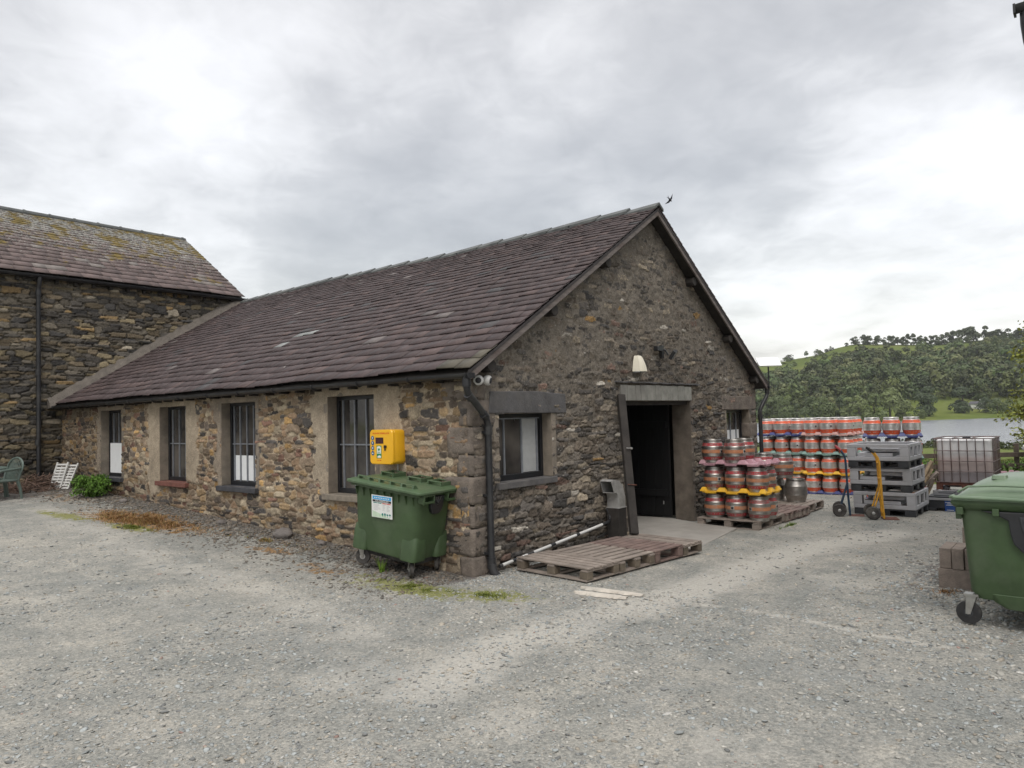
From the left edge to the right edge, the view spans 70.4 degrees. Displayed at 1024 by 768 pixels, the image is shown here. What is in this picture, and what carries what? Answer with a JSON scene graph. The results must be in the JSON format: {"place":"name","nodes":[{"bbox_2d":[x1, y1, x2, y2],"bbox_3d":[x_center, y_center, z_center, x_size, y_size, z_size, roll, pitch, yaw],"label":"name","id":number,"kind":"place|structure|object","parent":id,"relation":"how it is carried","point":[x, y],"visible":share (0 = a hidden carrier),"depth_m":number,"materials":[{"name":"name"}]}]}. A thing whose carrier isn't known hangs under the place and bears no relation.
{"place":"outdoors","nodes":[
{"label":"outdoors","id":0,"kind":"place"},
{"bbox_2d":[0,446,1023,767],"bbox_3d":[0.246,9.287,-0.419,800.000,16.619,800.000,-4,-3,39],"label":"ground","id":1,"kind":"structure","parent":0,"point":[874,752],"depth_m":5.79,"materials":[{"name":"gravel"}]},
{"bbox_2d":[0,457,23,498],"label":"garden chair","id":2,"kind":"object","parent":1,"relation":"on","point":[7,470],"visible":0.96,"depth_m":14.82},
{"bbox_2d":[0,472,64,493],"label":"brushwood pile","id":3,"kind":"object","parent":1,"relation":"on","point":[46,484],"visible":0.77,"depth_m":15.84,"materials":[{"name":"wood"}]},
{"bbox_2d":[49,462,78,488],"bbox_3d":[-9.980,2.071,16.162,0.489,0.662,0.371,-2,-3,11],"label":"folded chair","id":4,"kind":"object","parent":1,"relation":"on","point":[61,477],"visible":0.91,"depth_m":16.16,"materials":[{"name":"white plastic"}]},
{"bbox_2d":[68,473,112,496],"bbox_3d":[-8.586,2.104,14.845,0.993,0.555,0.807,-4,-3,39],"label":"green bush","id":5,"kind":"object","parent":1,"relation":"on","point":[94,486],"visible":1,"depth_m":14.71,"materials":[{"name":"green plant"}]},
{"bbox_2d":[0,206,244,489],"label":"tall stone building","id":6,"kind":"structure","parent":1,"relation":"on","point":[80,300],"depth_m":17.69,"materials":[{"name":"stone"}]},
{"bbox_2d":[50,499,222,540],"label":"dead weeds","id":7,"kind":"object","parent":1,"relation":"on","point":[149,518],"visible":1,"depth_m":12.15,"materials":[{"name":"brown plant"}]},
{"bbox_2d":[272,527,293,538],"bbox_3d":[-3.380,2.234,10.771,0.424,0.195,0.284,-4,-3,39],"label":"loose rock","id":8,"kind":"object","parent":1,"relation":"on","point":[283,533],"visible":0.69,"depth_m":10.67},
{"bbox_2d":[347,470,456,576],"bbox_3d":[-1.372,1.708,9.001,1.223,1.118,0.827,5,1,33],"label":"wheeled bin","id":9,"kind":"object","parent":1,"relation":"on","point":[402,517],"visible":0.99,"depth_m":8.74,"materials":[{"name":"green plastic"}]},
{"bbox_2d":[47,202,771,576],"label":"stone barn","id":10,"kind":"structure","parent":1,"relation":"on","point":[271,410],"depth_m":11.66,"materials":[{"name":"brown stone"}]},
{"bbox_2d":[105,410,123,481],"bbox_3d":[-8.399,1.298,15.359,1.180,1.485,0.290,-4,-3,39],"label":"window","id":11,"kind":"structure","parent":10,"relation":"in","point":[115,430],"depth_m":15.58,"materials":[{"name":"glass"}]},
{"bbox_2d":[155,406,188,487],"bbox_3d":[-6.290,1.164,13.623,1.190,1.485,0.290,-4,-3,39],"label":"window","id":12,"kind":"structure","parent":10,"relation":"in","point":[176,415],"depth_m":13.83,"materials":[{"name":"glass"}]},
{"bbox_2d":[216,402,258,493],"bbox_3d":[-4.520,1.052,12.166,1.220,1.485,0.290,-4,-3,39],"label":"window","id":13,"kind":"structure","parent":10,"relation":"in","point":[242,415],"depth_m":12.35,"materials":[{"name":"metal"}]},
{"bbox_2d":[322,395,374,502],"bbox_3d":[-2.222,0.905,10.275,1.200,1.485,0.290,-4,-3,39],"label":"window","id":14,"kind":"structure","parent":10,"relation":"in","point":[355,414],"depth_m":10.45,"materials":[{"name":"glass"}]},
{"bbox_2d":[370,429,404,472],"bbox_3d":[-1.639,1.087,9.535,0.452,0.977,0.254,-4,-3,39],"label":"defibrillator cabinet","id":15,"kind":"object","parent":10,"relation":"attached to","point":[387,446],"visible":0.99,"depth_m":9.44,"materials":[{"name":"yellow"}]},
{"bbox_2d":[496,413,557,489],"bbox_3d":[0.129,0.870,9.652,0.260,0.955,1.240,-4,-3,39],"label":"window","id":16,"kind":"structure","parent":10,"relation":"in","point":[521,437],"depth_m":9.77,"materials":[{"name":"glass"}]},
{"bbox_2d":[632,356,646,372],"bbox_3d":[2.097,-0.327,11.844,0.160,0.274,0.268,-4,-3,39],"label":"wall light","id":17,"kind":"object","parent":10,"relation":"attached to","point":[639,365],"visible":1,"depth_m":11.79,"materials":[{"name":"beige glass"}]},
{"bbox_2d":[626,405,672,516],"bbox_3d":[2.356,1.453,13.949,1.478,2.090,0.094,-4,-3,39],"label":"door","id":18,"kind":"structure","parent":10,"relation":"in","point":[649,429],"depth_m":13.71,"materials":[{"name":"paint"}]},
{"bbox_2d":[726,410,742,438],"bbox_3d":[4.556,1.004,15.177,0.060,0.920,1.180,-4,-3,39],"label":"window","id":19,"kind":"structure","parent":10,"relation":"in","point":[734,417],"depth_m":15.38,"materials":[{"name":"glass"}]},
{"bbox_2d":[755,357,781,389],"bbox_3d":[5.730,-0.229,16.182,0.500,0.743,0.289,-1,-3,-1],"label":"satellite panel","id":20,"kind":"object","parent":10,"relation":"attached to","point":[768,362],"visible":0.89,"depth_m":16.16,"materials":[{"name":"white plastic"}]},
{"bbox_2d":[348,574,497,599],"bbox_3d":[-1.259,2.276,8.314,2.650,0.086,0.864,-4,-3,39],"label":"moss patch","id":21,"kind":"object","parent":1,"relation":"on","point":[413,585],"visible":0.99,"depth_m":8.16,"materials":[{"name":"green plant"}]},
{"bbox_2d":[498,508,610,567],"bbox_3d":[0.662,2.065,9.933,0.137,0.439,2.598,-4,-3,39],"label":"drain pole","id":22,"kind":"object","parent":1,"relation":"on","point":[501,565],"visible":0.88,"depth_m":9.88,"materials":[{"name":"white plastic"}]},
{"bbox_2d":[516,550,619,581],"bbox_3d":[0.670,2.194,8.803,0.610,0.153,1.145,1,-4,-45],"label":"wooden pallet","id":23,"kind":"object","parent":1,"relation":"on","point":[553,561],"visible":1,"depth_m":8.63,"materials":[{"name":"brown wood"}]},
{"bbox_2d":[574,591,627,598],"bbox_3d":[0.924,2.210,7.613,0.612,0.021,0.151,-3,-3,31],"label":"wooden plank","id":24,"kind":"object","parent":1,"relation":"on","point":[602,595],"visible":1,"depth_m":7.58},
{"bbox_2d":[553,543,654,572],"bbox_3d":[1.158,2.209,9.276,0.741,0.152,1.100,1,-4,-45],"label":"wooden pallet","id":25,"kind":"object","parent":1,"relation":"on","point":[630,556],"visible":0.65,"depth_m":9.12,"materials":[{"name":"brown wood"}]},
{"bbox_2d":[580,586,644,596],"bbox_3d":[1.069,2.216,7.775,0.746,0.021,0.132,-3,-3,35],"label":"wooden plank","id":26,"kind":"object","parent":1,"relation":"on","point":[605,590],"visible":1,"depth_m":7.75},
{"bbox_2d":[600,479,626,537],"bbox_3d":[1.526,1.915,10.906,0.224,0.978,0.402,-4,-3,39],"label":"vent duct","id":27,"kind":"object","parent":1,"relation":"on","point":[613,490],"visible":0.72,"depth_m":10.89,"materials":[{"name":"metal"}]},
{"bbox_2d":[589,536,682,563],"bbox_3d":[1.653,2.222,9.771,0.659,0.160,1.100,1,-4,-45],"label":"wooden pallet","id":28,"kind":"object","parent":1,"relation":"on","point":[656,547],"visible":0.73,"depth_m":9.61,"materials":[{"name":"wood"}]},
{"bbox_2d":[622,533,701,555],"bbox_3d":[2.071,2.238,10.159,0.470,0.152,1.080,1,-4,-45],"label":"wooden pallet","id":29,"kind":"object","parent":1,"relation":"on","point":[694,545],"visible":0.6,"depth_m":9.95,"materials":[{"name":"brown wood"}]},
{"bbox_2d":[617,394,638,534],"bbox_3d":[1.757,1.171,10.962,0.173,2.079,0.922,-2,-3,0],"label":"timber board","id":30,"kind":"object","parent":29,"relation":"on","point":[626,448],"visible":1,"depth_m":10.90,"materials":[{"name":"wood"}]},
{"bbox_2d":[697,513,784,530],"bbox_3d":[4.025,2.380,12.757,1.120,0.153,1.210,-4,-3,39],"label":"wooden pallet","id":31,"kind":"object","parent":1,"relation":"on","point":[756,525],"visible":0.53,"depth_m":12.41,"materials":[{"name":"brown wood"}]},
{"bbox_2d":[704,493,725,517],"bbox_3d":[3.540,2.120,12.668,0.372,0.410,0.380,1,-3,-40],"label":"steel cask","id":32,"kind":"object","parent":31,"relation":"on","point":[714,505],"visible":0.96,"depth_m":12.52,"materials":[{"name":"red paint"}]},
{"bbox_2d":[725,494,747,518],"bbox_3d":[3.840,2.101,12.430,0.372,0.410,0.380,-4,-3,38],"label":"steel cask","id":33,"kind":"object","parent":31,"relation":"on","point":[736,506],"visible":0.97,"depth_m":12.29,"materials":[{"name":"red paint"}]},
{"bbox_2d":[747,495,770,521],"bbox_3d":[4.143,2.082,12.183,0.380,0.410,0.372,0,-3,-23],"label":"steel cask","id":34,"kind":"object","parent":31,"relation":"on","point":[759,508],"visible":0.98,"depth_m":12.04,"materials":[{"name":"red paint"}]},
{"bbox_2d":[700,486,781,495],"bbox_3d":[3.957,1.826,12.582,1.155,0.102,0.770,-4,-3,39],"label":"cask tray","id":35,"kind":"object","parent":34,"relation":"on","point":[770,490],"visible":0.66,"depth_m":12.25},
{"bbox_2d":[703,466,724,490],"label":"steel cask","id":36,"kind":"object","parent":35,"relation":"on","point":[714,478],"visible":0.91,"depth_m":12.55,"materials":[{"name":"red paint"}]},
{"bbox_2d":[725,466,746,491],"bbox_3d":[3.840,1.626,12.442,0.372,0.410,0.380,1,-3,-39],"label":"steel cask","id":37,"kind":"object","parent":35,"relation":"on","point":[735,478],"visible":0.93,"depth_m":12.30,"materials":[{"name":"red paint"}]},
{"bbox_2d":[746,467,768,492],"bbox_3d":[4.124,1.608,12.215,0.372,0.410,0.380,0,-3,-28],"label":"steel cask","id":38,"kind":"object","parent":35,"relation":"on","point":[757,479],"visible":0.97,"depth_m":12.07,"materials":[{"name":"red paint"}]},
{"bbox_2d":[699,458,779,466],"bbox_3d":[3.945,1.351,12.604,1.155,0.102,0.770,-4,-3,39],"label":"cask tray","id":39,"kind":"object","parent":38,"relation":"on","point":[756,462],"visible":0.78,"depth_m":12.36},
{"bbox_2d":[702,439,723,462],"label":"steel cask","id":40,"kind":"object","parent":39,"relation":"on","point":[712,450],"visible":0.94,"depth_m":12.56,"materials":[{"name":"red paint"}]},
{"bbox_2d":[723,439,745,463],"bbox_3d":[3.818,1.151,12.453,0.372,0.410,0.380,1,-3,-42],"label":"steel cask","id":41,"kind":"object","parent":39,"relation":"on","point":[734,451],"visible":0.98,"depth_m":12.31,"materials":[{"name":"red paint"}]},
{"bbox_2d":[735,438,754,459],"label":"steel cask","id":42,"kind":"object","parent":39,"relation":"on","point":[750,448],"visible":0.52,"depth_m":12.61,"materials":[{"name":"red paint"}]},
{"bbox_2d":[774,508,798,521],"bbox_3d":[4.607,2.404,13.493,1.200,0.153,0.638,-4,-3,39],"label":"wooden pallet","id":43,"kind":"object","parent":1,"relation":"on","point":[791,514],"visible":0.2,"depth_m":13.12,"materials":[{"name":"brown wood"}]},
{"bbox_2d":[778,504,810,517],"bbox_3d":[5.029,2.421,13.972,1.200,0.153,0.636,-4,-3,39],"label":"wooden pallet","id":44,"kind":"object","parent":1,"relation":"on","point":[803,510],"visible":0.3,"depth_m":13.70,"materials":[{"name":"brown wood"}]},
{"bbox_2d":[778,498,823,511],"bbox_3d":[5.518,2.456,14.760,1.250,0.153,1.170,-4,-3,39],"label":"wooden pallet","id":45,"kind":"object","parent":1,"relation":"on","point":[819,504],"visible":0.27,"depth_m":14.50,"materials":[{"name":"brown wood"}]},
{"bbox_2d":[784,477,807,502],"bbox_3d":[5.731,2.142,14.653,0.445,0.480,0.435,-1,-3,-18],"label":"steel cask","id":46,"kind":"object","parent":45,"relation":"on","point":[795,490],"visible":1,"depth_m":14.49,"materials":[{"name":"silver"}]},
{"bbox_2d":[772,453,794,477],"bbox_3d":[5.497,1.661,14.750,0.445,0.480,0.435,-3,-3,28],"label":"steel cask","id":47,"kind":"object","parent":46,"relation":"on","point":[784,467],"visible":0.79,"depth_m":14.58,"materials":[{"name":"red paint"}]},
{"bbox_2d":[807,489,853,494],"bbox_3d":[8.038,2.655,18.043,1.185,0.102,1.185,-4,-3,39],"label":"cask tray","id":48,"kind":"object","parent":1,"relation":"on","point":[823,492],"visible":0.33,"depth_m":17.60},
{"bbox_2d":[806,475,821,492],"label":"steel cask","id":49,"kind":"object","parent":48,"relation":"on","point":[814,483],"visible":0.94,"depth_m":17.86,"materials":[{"name":"orange paint"}]},
{"bbox_2d":[822,475,838,492],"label":"steel cask","id":50,"kind":"object","parent":48,"relation":"on","point":[830,484],"visible":0.97,"depth_m":17.61,"materials":[{"name":"orange paint"}]},
{"bbox_2d":[832,445,864,516],"bbox_3d":[6.291,1.805,13.646,0.540,1.322,0.480,-3,-3,23],"label":"sack truck","id":51,"kind":"object","parent":1,"relation":"on","point":[839,509],"visible":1,"depth_m":13.50,"materials":[{"name":"blue metal"}]},
{"bbox_2d":[863,447,899,519],"bbox_3d":[6.652,1.782,13.141,0.540,1.292,0.480,-2,-3,19],"label":"sack truck","id":52,"kind":"object","parent":1,"relation":"on","point":[872,511],"visible":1,"depth_m":13.01,"materials":[{"name":"metal"}]},
{"bbox_2d":[757,438,1023,449],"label":"bank scrub","id":53,"kind":"object","parent":1,"relation":"on","point":[927,444],"visible":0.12,"depth_m":125.72,"materials":[{"name":"green plant"}]},
{"bbox_2d":[853,486,928,517],"bbox_3d":[7.325,2.254,14.018,1.060,0.443,1.220,-4,-3,39],"label":"pallet box","id":54,"kind":"object","parent":1,"relation":"on","point":[913,504],"visible":0.81,"depth_m":13.58,"materials":[{"name":"plastic"}]},
{"bbox_2d":[850,464,924,492],"bbox_3d":[7.288,1.811,14.085,1.060,0.443,1.220,-4,-3,39],"label":"pallet box","id":55,"kind":"object","parent":54,"relation":"on","point":[911,479],"visible":0.91,"depth_m":13.73,"materials":[{"name":"plastic"}]},
{"bbox_2d":[847,442,921,468],"bbox_3d":[7.235,1.365,14.087,1.060,0.443,1.220,-4,-3,39],"label":"pallet box","id":56,"kind":"object","parent":55,"relation":"on","point":[905,455],"visible":0.97,"depth_m":13.71,"materials":[{"name":"plastic"}]},
{"bbox_2d":[924,460,938,493],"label":"timber offcuts","id":57,"kind":"object","parent":1,"relation":"on","point":[929,480],"visible":0.56,"depth_m":15.33,"materials":[{"name":"brown wood"}]},
{"bbox_2d":[928,490,962,511],"bbox_3d":[8.935,2.306,14.252,1.200,0.305,1.150,-4,-3,39],"label":"pallet box","id":58,"kind":"object","parent":1,"relation":"on","point":[939,499],"visible":0.35,"depth_m":14.10,"materials":[{"name":"plastic"}]},
{"bbox_2d":[933,485,963,492],"bbox_3d":[9.989,2.410,15.856,1.200,0.266,1.250,-4,-3,39],"label":"pallet box","id":59,"kind":"object","parent":1,"relation":"on","point":[947,488],"visible":0.05,"depth_m":16.52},
{"bbox_2d":[933,436,1001,489],"bbox_3d":[9.986,1.712,15.914,1.120,1.125,1.200,-4,-3,39],"label":"caged tank","id":60,"kind":"object","parent":59,"relation":"on","point":[964,461],"visible":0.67,"depth_m":15.52,"materials":[{"name":"plastic"}]},
{"bbox_2d":[938,567,972,590],"bbox_3d":[4.788,2.062,7.689,0.440,0.215,0.220,-4,-3,39],"label":"concrete block","id":61,"kind":"object","parent":1,"relation":"on","point":[953,578],"depth_m":7.65,"materials":[{"name":"concrete"}]},
{"bbox_2d":[939,542,956,568],"bbox_3d":[4.743,1.855,7.886,0.110,0.212,0.440,-4,-3,39],"label":"concrete block","id":62,"kind":"object","parent":61,"relation":"on","point":[945,554],"depth_m":7.73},
{"bbox_2d":[951,542,965,569],"bbox_3d":[4.821,1.847,7.799,0.108,0.217,0.435,-4,-3,39],"label":"concrete block","id":63,"kind":"object","parent":61,"relation":"on","point":[958,555],"depth_m":7.64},
{"bbox_2d":[922,443,1023,478],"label":"post and rail fence","id":64,"kind":"object","parent":1,"relation":"on","point":[1016,454],"visible":0.07,"depth_m":19.93,"materials":[{"name":"brown wood"}]},
{"bbox_2d":[949,471,1023,623],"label":"wheeled bin","id":65,"kind":"object","parent":1,"relation":"on","point":[989,511],"visible":1,"depth_m":6.16,"materials":[{"name":"green plastic"}]},
{"bbox_2d":[993,320,1023,461],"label":"hawthorn tree","id":66,"kind":"object","parent":1,"relation":"on","point":[1018,406],"visible":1,"depth_m":16.09,"materials":[{"name":"green plant"}]},
{"bbox_2d":[1012,1,1023,43],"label":"neighbour building","id":67,"kind":"structure","parent":1,"relation":"on","point":[1018,8],"depth_m":6.93,"materials":[{"name":"stone"}]},
{"bbox_2d":[0,0,1023,362],"label":"sky","id":68,"kind":"structure","parent":0,"point":[835,172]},
{"bbox_2d":[628,516,736,548],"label":"concrete path","id":69,"kind":"structure","parent":0,"point":[678,528],"depth_m":12.04,"materials":[{"name":"concrete"}]},
{"bbox_2d":[756,338,1023,422],"bbox_3d":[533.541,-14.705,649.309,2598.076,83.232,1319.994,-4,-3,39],"label":"hill","id":70,"kind":"structure","parent":0,"point":[943,412],"depth_m":498.42,"materials":[{"name":"plant"}]},
{"bbox_2d":[766,395,783,418],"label":"lakeside tree","id":71,"kind":"object","parent":70,"relation":"on","point":[774,401],"visible":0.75,"depth_m":458.18,"materials":[{"name":"green plant"}]},
{"bbox_2d":[778,399,796,417],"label":"lakeside tree","id":72,"kind":"object","parent":70,"relation":"on","point":[786,413],"visible":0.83,"depth_m":435.76,"materials":[{"name":"green plant"}]},
{"bbox_2d":[798,396,820,417],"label":"lakeside tree","id":73,"kind":"object","parent":70,"relation":"on","point":[807,408],"visible":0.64,"depth_m":413.92,"materials":[{"name":"green plant"}]},
{"bbox_2d":[809,396,836,416],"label":"lakeside tree","id":74,"kind":"object","parent":70,"relation":"on","point":[825,407],"visible":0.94,"depth_m":403.83,"materials":[{"name":"green plant"}]},
{"bbox_2d":[846,395,872,420],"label":"lakeside tree","id":75,"kind":"object","parent":70,"relation":"on","point":[858,404],"visible":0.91,"depth_m":382.10,"materials":[{"name":"green plant"}]},
{"bbox_2d":[862,392,889,419],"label":"lakeside tree","id":76,"kind":"object","parent":70,"relation":"on","point":[874,399],"visible":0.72,"depth_m":388.42,"materials":[{"name":"green plant"}]},
{"bbox_2d":[754,333,1023,414],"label":"woodland","id":77,"kind":"object","parent":70,"relation":"on","point":[983,368],"visible":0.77,"depth_m":538.10,"materials":[{"name":"green plant"}]},
{"bbox_2d":[875,387,905,416],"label":"lakeside tree","id":78,"kind":"object","parent":70,"relation":"on","point":[887,395],"visible":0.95,"depth_m":388.87,"materials":[{"name":"green plant"}]},
{"bbox_2d":[894,398,913,418],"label":"lakeside tree","id":79,"kind":"object","parent":70,"relation":"on","point":[907,405],"visible":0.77,"depth_m":397.40,"materials":[{"name":"green plant"}]},
{"bbox_2d":[912,386,937,415],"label":"lakeside tree","id":80,"kind":"object","parent":70,"relation":"on","point":[924,398],"visible":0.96,"depth_m":420.23,"materials":[{"name":"green plant"}]},
{"bbox_2d":[948,386,972,412],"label":"lakeside tree","id":81,"kind":"object","parent":70,"relation":"on","point":[961,406],"visible":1,"depth_m":438.75,"materials":[{"name":"green plant"}]},
{"bbox_2d":[757,418,1023,447],"bbox_3d":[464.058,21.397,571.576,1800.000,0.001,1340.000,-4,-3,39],"label":"lake","id":82,"kind":"structure","parent":0,"point":[930,429],"depth_m":237.97,"materials":[{"name":"liquid"}]},
{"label":"steel cask","id":83,"kind":"object","parent":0,"visible":0},
{"bbox_2d":[758,450,802,454],"bbox_3d":[7.272,1.784,19.148,1.185,0.102,1.185,-4,-3,39],"label":"cask tray","id":84,"kind":"object","parent":83,"relation":"on","point":[787,452],"visible":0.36,"depth_m":18.58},
{"bbox_2d":[774,437,789,452],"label":"steel cask","id":85,"kind":"object","parent":84,"relation":"on","point":[782,444],"visible":0.98,"depth_m":18.72,"materials":[{"name":"orange paint"}]},
{"bbox_2d":[790,437,804,452],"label":"steel cask","id":86,"kind":"object","parent":84,"relation":"on","point":[796,444],"visible":0.96,"depth_m":18.47,"materials":[{"name":"orange paint"}]},
{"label":"steel cask","id":87,"kind":"object","parent":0,"visible":0},
{"bbox_2d":[757,432,801,435],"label":"cask tray","id":88,"kind":"object","parent":87,"relation":"on","point":[785,434],"visible":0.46,"depth_m":18.77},
{"bbox_2d":[774,419,788,434],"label":"steel cask","id":89,"kind":"object","parent":88,"relation":"on","point":[781,426],"visible":0.98,"depth_m":18.74,"materials":[{"name":"orange paint"}]},
{"bbox_2d":[790,418,804,434],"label":"steel cask","id":90,"kind":"object","parent":88,"relation":"on","point":[796,426],"visible":0.91,"depth_m":18.48,"materials":[{"name":"orange paint"}]},
{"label":"cask tray","id":91,"kind":"object","parent":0,"visible":0},
{"bbox_2d":[792,455,805,471],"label":"steel cask","id":92,"kind":"object","parent":91,"relation":"on","point":[799,462],"visible":0.73,"depth_m":18.42,"materials":[{"name":"orange paint"}]},
{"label":"cask tray","id":93,"kind":"object","parent":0,"visible":0},
{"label":"steel cask","id":94,"kind":"object","parent":93,"relation":"on","visible":0},
{"bbox_2d":[862,432,922,437],"bbox_3d":[8.523,1.146,16.291,1.185,0.102,0.790,-3,-3,27],"label":"cask tray","id":95,"kind":"object","parent":94,"relation":"on","point":[882,434],"visible":0.79,"depth_m":15.96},
{"bbox_2d":[863,418,880,435],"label":"steel cask","id":96,"kind":"object","parent":95,"relation":"on","point":[871,426],"visible":0.96,"depth_m":16.16,"materials":[{"name":"orange paint"}]},
{"bbox_2d":[881,417,900,435],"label":"steel cask","id":97,"kind":"object","parent":95,"relation":"on","point":[890,426],"visible":0.98,"depth_m":15.99,"materials":[{"name":"orange paint"}]},
{"bbox_2d":[902,417,920,435],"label":"steel cask","id":98,"kind":"object","parent":95,"relation":"on","point":[911,426],"visible":1,"depth_m":15.81,"materials":[{"name":"orange paint"}]},
{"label":"steel cask","id":99,"kind":"object","parent":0,"visible":0},
{"bbox_2d":[803,470,864,475],"bbox_3d":[8.025,2.180,18.064,1.185,0.102,1.185,-4,-3,39],"label":"cask tray","id":100,"kind":"object","parent":99,"relation":"on","point":[821,472],"visible":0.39,"depth_m":17.73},
{"bbox_2d":[805,456,820,472],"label":"steel cask","id":101,"kind":"object","parent":100,"relation":"on","point":[812,464],"visible":0.98,"depth_m":17.88,"materials":[{"name":"orange paint"}]},
{"bbox_2d":[821,456,837,473],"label":"steel cask","id":102,"kind":"object","parent":100,"relation":"on","point":[829,464],"visible":0.98,"depth_m":17.63,"materials":[{"name":"orange paint"}]},
{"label":"steel cask","id":103,"kind":"object","parent":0,"visible":0},
{"bbox_2d":[802,450,861,455],"bbox_3d":[8.013,1.706,18.085,1.185,0.102,1.185,-4,-3,39],"label":"cask tray","id":104,"kind":"object","parent":103,"relation":"on","point":[820,453],"visible":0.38,"depth_m":17.77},
{"bbox_2d":[804,437,819,453],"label":"steel cask","id":105,"kind":"object","parent":104,"relation":"on","point":[811,445],"visible":0.95,"depth_m":17.91,"materials":[{"name":"orange paint"}]},
{"bbox_2d":[820,437,836,453],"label":"steel cask","id":106,"kind":"object","parent":104,"relation":"on","point":[827,444],"visible":0.94,"depth_m":17.66,"materials":[{"name":"orange paint"}]},
{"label":"steel cask","id":107,"kind":"object","parent":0,"visible":0},
{"bbox_2d":[801,430,863,435],"bbox_3d":[8.000,1.232,18.107,1.185,0.102,1.185,-4,-3,39],"label":"cask tray","id":108,"kind":"object","parent":107,"relation":"on","point":[854,433],"visible":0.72,"depth_m":17.71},
{"bbox_2d":[803,418,819,434],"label":"steel cask","id":109,"kind":"object","parent":108,"relation":"on","point":[811,426],"visible":0.99,"depth_m":17.92,"materials":[{"name":"orange paint"}]},
{"bbox_2d":[820,417,835,434],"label":"steel cask","id":110,"kind":"object","parent":108,"relation":"on","point":[827,426],"visible":1,"depth_m":17.66,"materials":[{"name":"orange paint"}]},
{"bbox_2d":[837,417,853,433],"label":"steel cask","id":111,"kind":"object","parent":108,"relation":"on","point":[845,425],"visible":0.96,"depth_m":17.42,"materials":[{"name":"orange paint"}]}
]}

